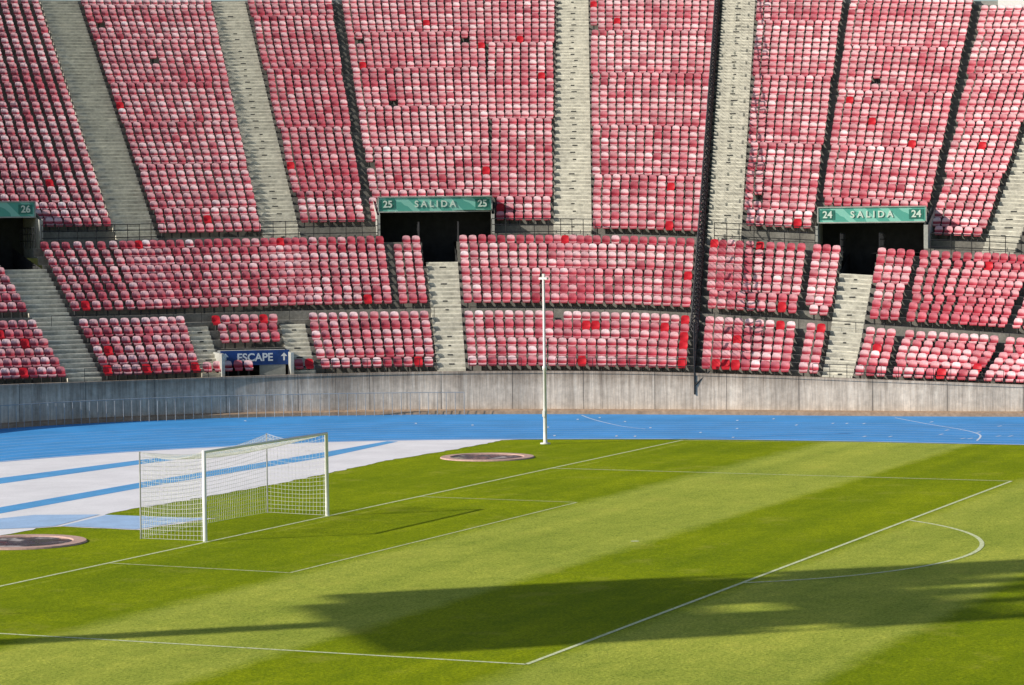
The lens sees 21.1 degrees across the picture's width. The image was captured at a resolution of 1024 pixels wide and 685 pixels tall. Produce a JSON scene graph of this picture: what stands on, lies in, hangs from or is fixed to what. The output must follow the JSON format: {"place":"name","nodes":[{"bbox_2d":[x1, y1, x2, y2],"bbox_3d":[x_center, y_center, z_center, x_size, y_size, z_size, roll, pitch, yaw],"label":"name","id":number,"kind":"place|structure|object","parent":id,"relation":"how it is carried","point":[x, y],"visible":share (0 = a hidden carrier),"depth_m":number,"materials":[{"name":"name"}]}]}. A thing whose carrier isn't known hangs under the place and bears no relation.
{"place":"outdoors","nodes":[
{"label":"outdoors","id":0,"kind":"place"},
{"bbox_2d":[0,439,515,534],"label":"white apron","id":1,"kind":"object","parent":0,"point":[20,492],"visible":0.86,"depth_m":96.28,"materials":[{"name":"white rubber"}]},
{"bbox_2d":[0,514,202,528],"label":"pale blue paving","id":2,"kind":"structure","parent":1,"relation":"on","point":[106,521],"depth_m":80.14,"materials":[{"name":"blue rubber"}]},
{"bbox_2d":[0,441,397,512],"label":"blue stripes","id":3,"kind":"object","parent":1,"relation":"on","point":[21,506],"visible":0.76,"depth_m":95.90,"materials":[{"name":"blue rubber"}]},
{"bbox_2d":[0,439,1023,684],"bbox_3d":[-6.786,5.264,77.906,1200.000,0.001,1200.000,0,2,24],"label":"grass pitch","id":4,"kind":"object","parent":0,"point":[700,523],"depth_m":66.20,"materials":[{"name":"green plant"}]},
{"bbox_2d":[0,534,86,549],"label":"throwing circle","id":5,"kind":"object","parent":4,"relation":"on","point":[26,541],"visible":1,"depth_m":74.90,"materials":[{"name":"beige concrete"}]},
{"bbox_2d":[139,432,328,541],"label":"soccer goal","id":6,"kind":"object","parent":4,"relation":"on","point":[230,451],"visible":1,"depth_m":77.73,"materials":[{"name":"white paint"}]},
{"bbox_2d":[440,453,533,460],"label":"throwing circle","id":7,"kind":"object","parent":4,"relation":"on","point":[486,457],"visible":1,"depth_m":101.48,"materials":[{"name":"beige concrete"}]},
{"bbox_2d":[0,440,1016,663],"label":"pitch markings","id":8,"kind":"object","parent":4,"relation":"on","point":[981,542],"visible":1,"depth_m":68.98,"materials":[{"name":"paint"}]},
{"bbox_2d":[539,274,549,443],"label":"flag pole","id":9,"kind":"object","parent":4,"relation":"on","point":[544,368],"visible":1,"depth_m":107.51,"materials":[{"name":"metal"}]},
{"bbox_2d":[0,0,1023,384],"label":"stadium grandstand","id":10,"kind":"object","parent":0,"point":[124,198],"visible":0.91,"depth_m":142.03,"materials":[{"name":"concrete"}]},
{"bbox_2d":[0,201,42,269],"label":"exit gate","id":11,"kind":"structure","parent":10,"relation":"attached to","point":[21,222],"depth_m":137.07,"materials":[{"name":"concrete"}]},
{"bbox_2d":[213,348,293,376],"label":"escape tunnel","id":12,"kind":"structure","parent":10,"relation":"attached to","point":[272,361],"depth_m":127.10,"materials":[{"name":"concrete"}]},
{"bbox_2d":[373,195,494,265],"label":"exit gate","id":13,"kind":"structure","parent":10,"relation":"attached to","point":[438,225],"depth_m":142.33,"materials":[{"name":"concrete"}]},
{"bbox_2d":[0,0,1023,384],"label":"stadium seats","id":14,"kind":"object","parent":10,"relation":"on","point":[138,268],"visible":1,"depth_m":143.21,"materials":[{"name":"red plastic"}]},
{"bbox_2d":[41,218,1021,254],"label":"crossaisle railing","id":15,"kind":"object","parent":10,"relation":"on","point":[583,231],"visible":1,"depth_m":136.69,"materials":[{"name":"black paint"}]},
{"bbox_2d":[51,306,1023,383],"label":"front railing","id":16,"kind":"object","parent":10,"relation":"on","point":[419,365],"visible":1,"depth_m":126.27,"materials":[{"name":"black paint"}]},
{"bbox_2d":[689,0,720,394],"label":"divider fence","id":17,"kind":"object","parent":10,"relation":"on","point":[695,324],"visible":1,"depth_m":136.74,"materials":[{"name":"black metal"}]},
{"bbox_2d":[815,206,935,274],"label":"exit gate","id":18,"kind":"structure","parent":10,"relation":"attached to","point":[859,235],"depth_m":137.66,"materials":[{"name":"concrete"}]},
{"bbox_2d":[0,414,1023,461],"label":"running track","id":19,"kind":"structure","parent":0,"point":[766,427],"depth_m":115.52,"materials":[{"name":"blue rubber"}]},
{"bbox_2d":[0,392,464,428],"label":"track barrier","id":20,"kind":"object","parent":19,"relation":"on","point":[238,405],"visible":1,"depth_m":124.77,"materials":[{"name":"metal"}]},
{"bbox_2d":[8,438,983,460],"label":"track kerb","id":21,"kind":"structure","parent":19,"relation":"on","point":[587,438],"depth_m":109.09,"materials":[{"name":"white paint"}]},
{"bbox_2d":[0,415,1017,458],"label":"track lane lines","id":22,"kind":"object","parent":19,"relation":"on","point":[980,436],"visible":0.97,"depth_m":114.30,"materials":[{"name":"white paint"}]},
{"bbox_2d":[0,371,1023,422],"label":"perimeter wall","id":23,"kind":"structure","parent":19,"relation":"on","point":[578,390],"depth_m":124.56,"materials":[{"name":"concrete"}]},
{"bbox_2d":[0,409,1023,428],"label":"footing","id":24,"kind":"object","parent":19,"relation":"on","point":[617,411],"visible":1,"depth_m":124.02,"materials":[{"name":"grey concrete"}]},
{"bbox_2d":[68,0,997,0],"label":"sky","id":25,"kind":"structure","parent":0,"point":[68,0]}
]}

